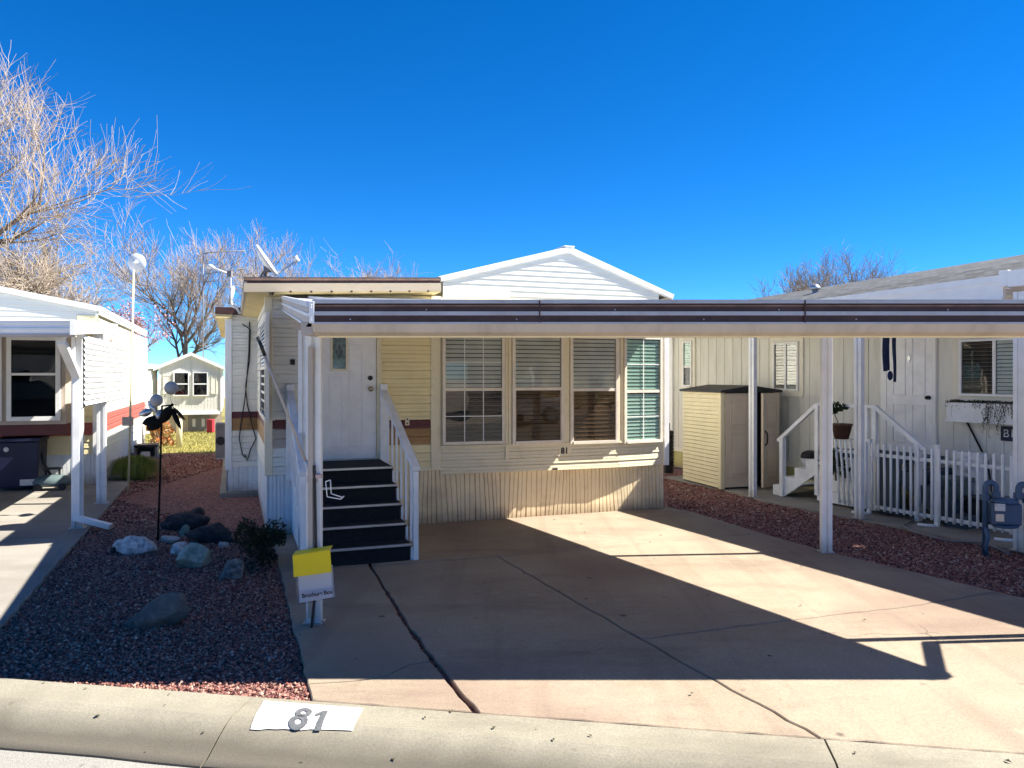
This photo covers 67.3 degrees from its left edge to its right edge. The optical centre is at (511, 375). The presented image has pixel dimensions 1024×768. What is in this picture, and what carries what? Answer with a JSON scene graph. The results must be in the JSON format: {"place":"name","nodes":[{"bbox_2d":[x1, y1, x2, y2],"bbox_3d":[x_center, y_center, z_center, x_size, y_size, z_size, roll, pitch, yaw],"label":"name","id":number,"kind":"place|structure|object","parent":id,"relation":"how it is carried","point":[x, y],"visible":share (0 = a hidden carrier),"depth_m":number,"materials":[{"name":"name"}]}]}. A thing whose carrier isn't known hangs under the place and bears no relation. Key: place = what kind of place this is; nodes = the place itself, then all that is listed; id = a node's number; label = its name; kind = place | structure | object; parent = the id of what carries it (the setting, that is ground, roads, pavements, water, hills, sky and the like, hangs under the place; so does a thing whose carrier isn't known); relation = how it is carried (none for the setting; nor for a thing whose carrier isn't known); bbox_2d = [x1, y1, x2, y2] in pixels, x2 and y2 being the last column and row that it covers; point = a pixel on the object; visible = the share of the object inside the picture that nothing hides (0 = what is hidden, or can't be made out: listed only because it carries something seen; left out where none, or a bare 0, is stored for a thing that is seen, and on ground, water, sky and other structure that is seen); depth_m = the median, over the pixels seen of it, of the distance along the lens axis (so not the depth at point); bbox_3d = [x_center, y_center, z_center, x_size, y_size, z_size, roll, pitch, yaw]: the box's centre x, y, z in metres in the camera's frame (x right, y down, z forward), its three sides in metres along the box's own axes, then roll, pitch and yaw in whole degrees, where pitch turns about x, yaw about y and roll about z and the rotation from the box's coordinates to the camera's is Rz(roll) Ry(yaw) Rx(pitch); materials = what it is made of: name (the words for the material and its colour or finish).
{"place":"outdoors","nodes":[
{"label":"outdoors","id":0,"kind":"place"},
{"bbox_2d":[0,475,132,629],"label":"neighbour patio","id":1,"kind":"structure","parent":0,"point":[35,533],"depth_m":8.31,"materials":[{"name":"concrete"}]},
{"bbox_2d":[0,436,48,487],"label":"wheeled bin","id":2,"kind":"object","parent":1,"relation":"on","point":[21,464],"visible":0.93,"depth_m":11.36,"materials":[{"name":"blue plastic"}]},
{"bbox_2d":[32,446,70,490],"bbox_3d":[-6.884,1.315,11.562,0.543,0.769,0.442,0,0,-15],"label":"garden equipment","id":3,"kind":"object","parent":1,"relation":"on","point":[60,481],"visible":0.96,"depth_m":11.42,"materials":[{"name":"grey plastic"}]},
{"bbox_2d":[0,320,128,529],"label":"carport","id":4,"kind":"object","parent":1,"relation":"on","point":[97,367],"visible":1,"depth_m":8.63,"materials":[{"name":"beige metal"}]},
{"bbox_2d":[0,286,146,484],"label":"neighbour home","id":5,"kind":"object","parent":1,"relation":"on","point":[35,388],"visible":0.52,"depth_m":11.74,"materials":[{"name":"white"}]},
{"bbox_2d":[0,337,1,420],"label":"window","id":6,"kind":"structure","parent":5,"relation":"in","point":[0,337],"depth_m":11.18,"materials":[{"name":"white glass"}]},
{"bbox_2d":[6,337,60,420],"bbox_3d":[-7.045,0.036,11.335,0.687,1.244,0.063,0,0,-20],"label":"window","id":7,"kind":"structure","parent":5,"relation":"in","point":[33,364],"depth_m":11.34,"materials":[{"name":"black glass"}]},
{"bbox_2d":[0,750,201,767],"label":"road","id":8,"kind":"structure","parent":0,"point":[14,759],"depth_m":3.64,"materials":[{"name":"concrete"}]},
{"bbox_2d":[145,398,224,452],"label":"lawn","id":9,"kind":"structure","parent":0,"point":[223,414],"depth_m":20.28,"materials":[{"name":"plant"}]},
{"bbox_2d":[0,207,152,333],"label":"bare tree","id":10,"kind":"object","parent":9,"relation":"on","point":[46,282],"visible":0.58,"depth_m":20.54,"materials":[{"name":"brown plant"}]},
{"bbox_2d":[0,45,250,273],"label":"bare tree","id":11,"kind":"object","parent":9,"relation":"on","point":[31,208],"visible":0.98,"depth_m":21.79,"materials":[{"name":"brown plant"}]},
{"bbox_2d":[85,296,175,353],"bbox_3d":[-11.416,-0.351,22.268,2.815,4.184,2.600,0,0,0],"label":"tree","id":12,"kind":"object","parent":9,"relation":"on","point":[138,323],"visible":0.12,"depth_m":22.75,"materials":[{"name":"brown plant"}]},
{"bbox_2d":[145,364,157,433],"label":"garden shed","id":13,"kind":"structure","parent":9,"relation":"on","point":[151,381],"depth_m":22.92,"materials":[{"name":"beige"}]},
{"bbox_2d":[49,187,271,360],"bbox_3d":[-13.039,-2.713,28.675,7.500,8.926,4.992,0,0,-25],"label":"bare tree","id":14,"kind":"object","parent":9,"relation":"on","point":[173,297],"visible":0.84,"depth_m":28.77,"materials":[{"name":"brown plant"}]},
{"bbox_2d":[145,420,175,447],"bbox_3d":[-8.340,1.324,18.202,0.656,0.819,0.736,0,0,0],"label":"flowering plant","id":15,"kind":"object","parent":9,"relation":"on","point":[155,435],"visible":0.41,"depth_m":18.22,"materials":[{"name":"orange plant"}]},
{"bbox_2d":[176,419,181,448],"bbox_3d":[-7.946,1.375,18.375,0.135,0.710,0.135,0,0,0],"label":"lawn post","id":16,"kind":"object","parent":9,"relation":"on","point":[178,437],"visible":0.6,"depth_m":18.32,"materials":[{"name":"beige wood"}]},
{"bbox_2d":[207,419,214,432],"bbox_3d":[-9.065,1.500,23.154,0.180,0.400,0.200,0,0,0],"label":"bin","id":17,"kind":"object","parent":9,"relation":"on","point":[210,425],"visible":0.94,"depth_m":23.05,"materials":[{"name":"red plastic"}]},
{"bbox_2d":[208,218,323,332],"bbox_3d":[-9.567,-2.337,30.676,5.374,8.176,6.142,0,0,-23],"label":"bare tree","id":18,"kind":"object","parent":9,"relation":"on","point":[261,270],"visible":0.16,"depth_m":30.25,"materials":[{"name":"brown plant"}]},
{"bbox_2d":[321,239,429,276],"bbox_3d":[-5.853,-2.031,34.290,4.852,7.576,8.066,0,0,30],"label":"bare tree","id":19,"kind":"object","parent":9,"relation":"on","point":[371,274],"visible":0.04,"depth_m":32.52,"materials":[{"name":"brown plant"}]},
{"bbox_2d":[736,250,850,299],"bbox_3d":[13.208,-2.080,34.178,5.696,7.627,6.154,0,0,0],"label":"bare tree","id":20,"kind":"object","parent":9,"relation":"on","point":[796,282],"visible":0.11,"depth_m":33.49,"materials":[{"name":"brown plant"}]},
{"bbox_2d":[806,242,921,285],"bbox_3d":[16.171,-2.398,36.346,6.989,8.317,5.895,0,0,-29],"label":"bare tree","id":21,"kind":"object","parent":9,"relation":"on","point":[871,276],"visible":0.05,"depth_m":36.07,"materials":[{"name":"brown plant"}]},
{"bbox_2d":[153,352,224,431],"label":"house","id":22,"kind":"structure","parent":0,"point":[199,397],"depth_m":23.38,"materials":[{"name":"beige wood"}]},
{"bbox_2d":[173,372,188,395],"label":"window","id":23,"kind":"structure","parent":22,"relation":"in","point":[181,378],"depth_m":23.22,"materials":[{"name":"black glass"}]},
{"bbox_2d":[188,415,209,430],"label":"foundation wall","id":24,"kind":"structure","parent":22,"relation":"in","point":[198,418],"depth_m":23.59,"materials":[{"name":"grey concrete"}]},
{"bbox_2d":[193,372,207,395],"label":"window","id":25,"kind":"structure","parent":22,"relation":"in","point":[200,379],"depth_m":23.39,"materials":[{"name":"clear glass"}]},
{"bbox_2d":[203,250,246,357],"bbox_3d":[-9.699,-2.372,26.000,1.510,3.744,0.043,0,0,0],"label":"roof aerial","id":26,"kind":"object","parent":22,"relation":"on","point":[212,281],"visible":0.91,"depth_m":25.99,"materials":[{"name":"grey metal"}]},
{"bbox_2d":[157,380,224,397],"bbox_3d":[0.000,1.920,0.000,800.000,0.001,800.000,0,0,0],"label":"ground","id":27,"kind":"structure","parent":0,"point":[224,388],"depth_m":123.36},
{"bbox_2d":[0,678,1023,767],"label":"kerb","id":28,"kind":"structure","parent":27,"relation":"on","point":[127,724],"depth_m":3.66,"materials":[{"name":"concrete"}]},
{"bbox_2d":[251,701,362,730],"bbox_3d":[-1.032,1.704,3.837,0.569,0.034,0.252,0,0,10],"label":"painted house number","id":29,"kind":"object","parent":28,"relation":"on","point":[281,715],"visible":1,"depth_m":3.82,"materials":[{"name":"white paint"}]},
{"bbox_2d":[0,453,1023,712],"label":"yard","id":30,"kind":"structure","parent":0,"point":[192,491],"depth_m":6.65,"materials":[{"name":"brown gravel"}]},
{"bbox_2d":[110,547,118,553],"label":"rock","id":31,"kind":"object","parent":30,"relation":"on","point":[112,550],"visible":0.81,"depth_m":7.46,"materials":[{"name":"black stone"}]},
{"bbox_2d":[122,254,145,492],"bbox_3d":[-5.574,-0.042,11.367,0.286,3.545,0.175,0,0,0],"label":"pole dish","id":32,"kind":"object","parent":30,"relation":"on","point":[136,262],"visible":0.99,"depth_m":11.34,"materials":[{"name":"paint"}]},
{"bbox_2d":[107,455,170,480],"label":"ornamental grass","id":33,"kind":"object","parent":30,"relation":"on","point":[141,466],"depth_m":12.61,"materials":[{"name":"green plant"}]},
{"bbox_2d":[134,443,158,458],"bbox_3d":[-7.636,1.575,16.089,0.446,0.310,0.450,0,0,-20],"label":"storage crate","id":34,"kind":"object","parent":30,"relation":"on","point":[150,449],"visible":0.66,"depth_m":15.95,"materials":[{"name":"black plastic"}]},
{"bbox_2d":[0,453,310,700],"bbox_3d":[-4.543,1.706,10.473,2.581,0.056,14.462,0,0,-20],"label":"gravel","id":35,"kind":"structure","parent":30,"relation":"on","point":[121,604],"depth_m":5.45,"materials":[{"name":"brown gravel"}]},
{"bbox_2d":[112,536,157,554],"bbox_3d":[-3.664,1.650,7.513,0.469,0.202,0.219,0,0,0],"label":"rock","id":36,"kind":"object","parent":35,"relation":"on","point":[130,545],"visible":0.93,"depth_m":7.43,"materials":[{"name":"white stone"}]},
{"bbox_2d":[125,592,189,629],"bbox_3d":[-2.460,1.643,5.343,0.473,0.286,0.226,0,0,-4],"label":"boulder","id":37,"kind":"object","parent":30,"relation":"on","point":[170,608],"visible":0.81,"depth_m":5.28,"materials":[{"name":"grey stone"}]},
{"bbox_2d":[139,381,184,540],"bbox_3d":[-3.668,0.918,8.073,0.477,1.724,0.212,0,0,-15],"label":"garden spinner","id":38,"kind":"object","parent":30,"relation":"on","point":[159,418],"visible":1,"depth_m":8.06,"materials":[{"name":"black metal"}]},
{"bbox_2d":[160,535,179,543],"bbox_3d":[-3.550,1.704,7.991,0.207,0.093,0.146,0,0,0],"label":"rock","id":39,"kind":"object","parent":30,"relation":"on","point":[169,539],"visible":0.86,"depth_m":7.95,"materials":[{"name":"grey stone"}]},
{"bbox_2d":[170,541,187,554],"bbox_3d":[-3.227,1.698,7.502,0.181,0.155,0.175,0,0,0],"label":"rock","id":40,"kind":"object","parent":30,"relation":"on","point":[177,547],"visible":0.61,"depth_m":7.44,"materials":[{"name":"white stone"}]},
{"bbox_2d":[179,524,189,536],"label":"rock","id":41,"kind":"object","parent":30,"relation":"on","point":[185,528],"visible":0.72,"depth_m":8.28,"materials":[{"name":"stone"}]},
{"bbox_2d":[160,511,209,530],"bbox_3d":[-3.688,1.654,8.664,0.535,0.260,0.293,0,0,0],"label":"rock","id":42,"kind":"object","parent":30,"relation":"on","point":[190,519],"visible":0.77,"depth_m":8.57,"materials":[{"name":"grey stone"}]},
{"bbox_2d":[176,542,211,567],"bbox_3d":[-2.882,1.640,6.991,0.291,0.263,0.247,0,0,-15],"label":"rock","id":43,"kind":"object","parent":30,"relation":"on","point":[192,555],"visible":0.92,"depth_m":6.92,"materials":[{"name":"grey stone"}]},
{"bbox_2d":[191,507,204,514],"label":"rock","id":44,"kind":"object","parent":30,"relation":"on","point":[199,510],"visible":0.55,"depth_m":9.46,"materials":[{"name":"grey stone"}]},
{"bbox_2d":[184,522,232,543],"bbox_3d":[-3.153,1.649,8.029,0.511,0.252,0.324,0,0,-17],"label":"rock","id":45,"kind":"object","parent":30,"relation":"on","point":[216,533],"visible":0.83,"depth_m":7.91,"materials":[{"name":"grey stone"}]},
{"bbox_2d":[218,542,228,548],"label":"rock","id":46,"kind":"object","parent":30,"relation":"on","point":[223,544],"visible":0.81,"depth_m":7.73,"materials":[{"name":"grey stone"}]},
{"bbox_2d":[218,558,243,580],"bbox_3d":[-2.393,1.661,6.567,0.210,0.207,0.147,0,0,-25],"label":"rock","id":47,"kind":"object","parent":30,"relation":"on","point":[233,567],"visible":0.82,"depth_m":6.53,"materials":[{"name":"grey stone"}]},
{"bbox_2d":[233,516,286,572],"bbox_3d":[-2.275,1.497,7.002,0.457,0.476,0.652,0,0,0],"label":"shrub","id":48,"kind":"object","parent":30,"relation":"on","point":[268,537],"visible":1,"depth_m":6.90,"materials":[{"name":"green plant"}]},
{"bbox_2d":[215,245,673,532],"bbox_3d":[-2.067,0.071,13.304,5.663,3.377,9.899,0,0,-20],"label":"mobile home","id":49,"kind":"object","parent":30,"relation":"on","point":[498,428],"visible":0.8,"depth_m":9.15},
{"bbox_2d":[215,422,224,458],"bbox_3d":[-5.059,1.125,13.435,0.215,0.604,0.558,0,0,-20],"label":"electric meter","id":50,"kind":"object","parent":49,"relation":"attached to","point":[219,440],"visible":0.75,"depth_m":13.17,"materials":[{"name":"grey plastic"}]},
{"bbox_2d":[207,264,240,313],"bbox_3d":[-3.582,-1.084,9.622,0.401,0.626,0.212,0,0,18],"label":"satellite dish","id":51,"kind":"object","parent":49,"relation":"attached to","point":[230,276],"visible":1,"depth_m":9.59,"materials":[{"name":"paint"}]},
{"bbox_2d":[239,322,255,460],"bbox_3d":[-3.816,0.222,11.108,0.245,2.017,0.028,0,0,-20],"label":"cable","id":52,"kind":"object","parent":49,"relation":"attached to","point":[248,362],"visible":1,"depth_m":11.11,"materials":[{"name":"black plastic"}]},
{"bbox_2d":[259,312,268,421],"bbox_3d":[-2.823,-0.091,8.744,0.043,1.128,1.846,0,0,-20],"label":"window","id":53,"kind":"structure","parent":49,"relation":"in","point":[261,412],"depth_m":8.12,"materials":[{"name":"white glass"}]},
{"bbox_2d":[256,245,299,276],"bbox_3d":[-2.743,-1.316,8.858,0.498,0.397,0.366,0,0,26],"label":"satellite dish","id":54,"kind":"object","parent":49,"relation":"attached to","point":[268,265],"visible":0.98,"depth_m":8.87,"materials":[{"name":"paint"}]},
{"bbox_2d":[323,338,375,458],"bbox_3d":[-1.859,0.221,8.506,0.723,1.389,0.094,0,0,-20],"label":"door","id":55,"kind":"structure","parent":49,"relation":"in","point":[349,364],"depth_m":8.54,"materials":[{"name":"white paint"}]},
{"bbox_2d":[442,338,504,444],"bbox_3d":[-0.444,0.150,8.965,0.738,1.291,0.063,0,0,-14],"label":"window","id":56,"kind":"structure","parent":49,"relation":"in","point":[473,369],"depth_m":8.97,"materials":[{"name":"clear glass"}]},
{"bbox_2d":[512,338,563,443],"bbox_3d":[0.313,0.153,9.194,0.661,1.305,0.063,0,0,-20],"label":"window","id":57,"kind":"structure","parent":49,"relation":"in","point":[537,363],"depth_m":9.20,"materials":[{"name":"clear glass"}]},
{"bbox_2d":[569,338,618,443],"bbox_3d":[1.011,0.168,9.448,0.654,1.321,0.063,0,0,-20],"label":"window","id":58,"kind":"structure","parent":49,"relation":"in","point":[593,362],"depth_m":9.45,"materials":[{"name":"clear glass"}]},
{"bbox_2d":[623,338,662,443],"bbox_3d":[1.658,0.172,9.729,0.585,1.339,0.063,0,0,-27],"label":"window","id":59,"kind":"structure","parent":49,"relation":"in","point":[642,357],"depth_m":9.73,"materials":[{"name":"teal glass"}]},
{"bbox_2d":[664,423,673,472],"bbox_3d":[2.754,1.263,13.516,0.174,0.875,0.174,0,0,0],"label":"ribbed drum","id":60,"kind":"object","parent":30,"relation":"on","point":[669,468],"visible":0.57,"depth_m":13.44,"materials":[{"name":"black plastic"}]},
{"bbox_2d":[669,254,1023,505],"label":"neighbour house","id":61,"kind":"structure","parent":30,"relation":"on","point":[933,375],"depth_m":10.61,"materials":[{"name":"beige"}]},
{"bbox_2d":[682,341,691,386],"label":"window","id":62,"kind":"structure","parent":61,"relation":"in","point":[686,345],"depth_m":14.05,"materials":[{"name":"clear glass"}]},
{"bbox_2d":[772,341,798,390],"bbox_3d":[4.247,-0.149,11.945,0.063,0.753,0.512,0,0,-27],"label":"window","id":63,"kind":"structure","parent":61,"relation":"in","point":[785,355],"depth_m":11.93,"materials":[{"name":"white glass"}]},
{"bbox_2d":[887,338,931,454],"bbox_3d":[5.179,0.061,10.074,0.087,1.950,0.657,0,0,-27],"label":"door","id":64,"kind":"structure","parent":61,"relation":"in","point":[909,398],"depth_m":10.05,"materials":[{"name":"white paint"}]},
{"bbox_2d":[944,399,1012,437],"bbox_3d":[5.631,0.501,8.985,0.257,0.446,1.112,0,0,-27],"label":"window box","id":65,"kind":"object","parent":61,"relation":"attached to","point":[995,412],"visible":0.9,"depth_m":9.05,"materials":[{"name":"white wood"}]},
{"bbox_2d":[966,422,992,491],"bbox_3d":[5.606,0.958,9.163,0.110,0.796,0.460,0,0,-4],"label":"hose","id":66,"kind":"object","parent":61,"relation":"attached to","point":[981,450],"visible":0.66,"depth_m":9.23,"materials":[{"name":"black plastic"}]},
{"bbox_2d":[958,338,1012,396],"bbox_3d":[5.689,-0.102,9.061,0.063,0.688,0.870,0,0,-27],"label":"window","id":67,"kind":"structure","parent":61,"relation":"in","point":[985,366],"depth_m":9.17,"materials":[{"name":"clear glass"}]},
{"bbox_2d":[1001,426,1012,440],"bbox_3d":[5.790,0.672,8.906,0.024,0.170,0.260,0,0,-27],"label":"wall sign","id":68,"kind":"object","parent":61,"relation":"attached to","point":[1007,435],"visible":0.38,"depth_m":8.95,"materials":[{"name":"black plastic"}]},
{"bbox_2d":[0,0,1023,379],"label":"sky","id":69,"kind":"structure","parent":0,"point":[691,149],"materials":[{"name":"blue"}]},
{"bbox_2d":[274,507,1023,753],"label":"driveway","id":70,"kind":"structure","parent":0,"point":[647,639],"depth_m":5.06,"materials":[{"name":"concrete"}]},
{"bbox_2d":[293,465,334,627],"bbox_3d":[-1.331,1.218,5.198,0.273,1.214,0.130,0,0,0],"label":"brochure box","id":71,"kind":"object","parent":70,"relation":"on","point":[312,572],"visible":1,"depth_m":5.20,"materials":[{"name":"yellow plastic"}]},
{"bbox_2d":[286,384,419,566],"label":"entry steps","id":72,"kind":"structure","parent":70,"relation":"on","point":[364,522],"depth_m":7.42,"materials":[{"name":"wood"}]},
{"bbox_2d":[281,296,1023,624],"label":"carport","id":73,"kind":"object","parent":70,"relation":"on","point":[318,319],"visible":0.96,"depth_m":4.48,"materials":[{"name":"metal"}]},
{"bbox_2d":[256,336,322,482],"bbox_3d":[-1.528,0.228,5.271,0.459,1.003,0.052,0,0,0],"label":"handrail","id":74,"kind":"object","parent":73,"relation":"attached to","point":[305,462],"visible":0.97,"depth_m":5.27,"materials":[{"name":"white metal"}]},
{"bbox_2d":[325,480,343,499],"bbox_3d":[-1.216,0.779,5.280,0.133,0.139,0.008,0,0,0],"label":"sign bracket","id":75,"kind":"object","parent":73,"relation":"attached to","point":[331,491],"visible":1,"depth_m":5.28,"materials":[{"name":"white metal"}]},
{"bbox_2d":[663,479,1023,596],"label":"gravel","id":76,"kind":"structure","parent":0,"point":[765,517],"depth_m":8.09,"materials":[{"name":"brown gravel"}]},
{"bbox_2d":[980,480,1023,555],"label":"gas meter","id":77,"kind":"object","parent":76,"relation":"on","point":[998,511],"visible":1,"depth_m":7.19,"materials":[{"name":"blue paint"}]},
{"bbox_2d":[664,475,1023,553],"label":"side path","id":78,"kind":"structure","parent":0,"point":[805,499],"depth_m":9.38,"materials":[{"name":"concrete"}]},
{"bbox_2d":[679,384,782,489],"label":"garden shed","id":79,"kind":"structure","parent":78,"relation":"on","point":[716,436],"depth_m":11.63,"materials":[{"name":"beige plastic"}]},
{"bbox_2d":[725,393,748,487],"bbox_3d":[3.395,0.965,11.596,0.430,1.410,0.060,0,0,-17],"label":"door","id":80,"kind":"structure","parent":79,"relation":"in","point":[736,404],"depth_m":11.56,"materials":[{"name":"beige plastic"}]},
{"bbox_2d":[761,393,778,487],"bbox_3d":[3.919,0.965,11.620,0.430,1.410,0.102,0,0,-39],"label":"door","id":81,"kind":"structure","parent":79,"relation":"in","point":[769,401],"depth_m":11.59,"materials":[{"name":"beige plastic"}]},
{"bbox_2d":[834,439,853,505],"bbox_3d":[4.238,1.223,9.773,0.067,0.816,0.316,0,0,-27],"label":"picket fence","id":82,"kind":"object","parent":78,"relation":"on","point":[839,500],"visible":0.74,"depth_m":9.76,"materials":[{"name":"white wood"}]},
{"bbox_2d":[773,403,975,528],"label":"entry steps","id":83,"kind":"structure","parent":78,"relation":"on","point":[800,478],"depth_m":9.54,"materials":[{"name":"white wood"}]},
{"bbox_2d":[800,450,813,466],"bbox_3d":[4.228,1.165,10.899,0.269,0.230,0.269,0,0,0],"label":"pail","id":84,"kind":"object","parent":83,"relation":"on","point":[806,454],"visible":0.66,"depth_m":10.84,"materials":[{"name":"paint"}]},
{"bbox_2d":[818,446,850,480],"bbox_3d":[4.177,1.108,9.958,0.453,0.488,0.334,0,0,0],"label":"potted plant","id":85,"kind":"object","parent":83,"relation":"on","point":[834,464],"visible":0.43,"depth_m":9.93,"materials":[{"name":"green plant"}]},
{"bbox_2d":[832,401,853,439],"bbox_3d":[4.240,0.571,9.944,0.397,0.505,0.269,0,0,0],"label":"plant pot","id":86,"kind":"object","parent":83,"relation":"on","point":[841,431],"visible":0.9,"depth_m":9.88,"materials":[{"name":"brown ceramic"}]},
{"bbox_2d":[747,270,1023,519],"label":"patio awning","id":87,"kind":"object","parent":78,"relation":"on","point":[989,288],"visible":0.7,"depth_m":9.13,"materials":[{"name":"metal"}]},
{"bbox_2d":[882,338,895,381],"bbox_3d":[4.708,-0.323,9.618,0.174,0.795,0.107,0,0,10],"label":"windsock","id":88,"kind":"object","parent":87,"relation":"hanging from","point":[885,357],"visible":0.56,"depth_m":9.59,"materials":[{"name":"blue fabric"}]},
{"bbox_2d":[851,439,1012,541],"bbox_3d":[4.710,1.242,8.723,0.186,0.933,1.928,0,0,-27],"label":"picket fence","id":89,"kind":"object","parent":78,"relation":"on","point":[935,460],"visible":0.81,"depth_m":8.69,"materials":[{"name":"white wood"}]},
{"bbox_2d":[929,475,974,499],"bbox_3d":[5.151,1.440,9.009,0.340,0.520,0.340,0,0,-27],"label":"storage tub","id":90,"kind":"object","parent":78,"relation":"on","point":[950,487],"visible":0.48,"depth_m":8.88,"materials":[{"name":"grey plastic"}]},
{"bbox_2d":[901,519,1010,554],"bbox_3d":[4.556,1.683,8.135,0.414,0.029,1.692,0,0,-5],"label":"garden hose","id":91,"kind":"object","parent":78,"relation":"on","point":[962,541],"visible":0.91,"depth_m":7.86,"materials":[{"name":"rubber"}]},
{"bbox_2d":[963,494,992,528],"bbox_3d":[5.311,1.530,8.689,0.300,0.340,0.300,0,0,-27],"label":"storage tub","id":92,"kind":"object","parent":78,"relation":"on","point":[973,504],"visible":0.14,"depth_m":8.65,"materials":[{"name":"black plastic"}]},
{"bbox_2d":[1007,269,1023,552],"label":"carport","id":93,"kind":"object","parent":78,"relation":"on","point":[1015,278],"visible":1,"depth_m":7.47,"materials":[{"name":"metal"}]}
]}

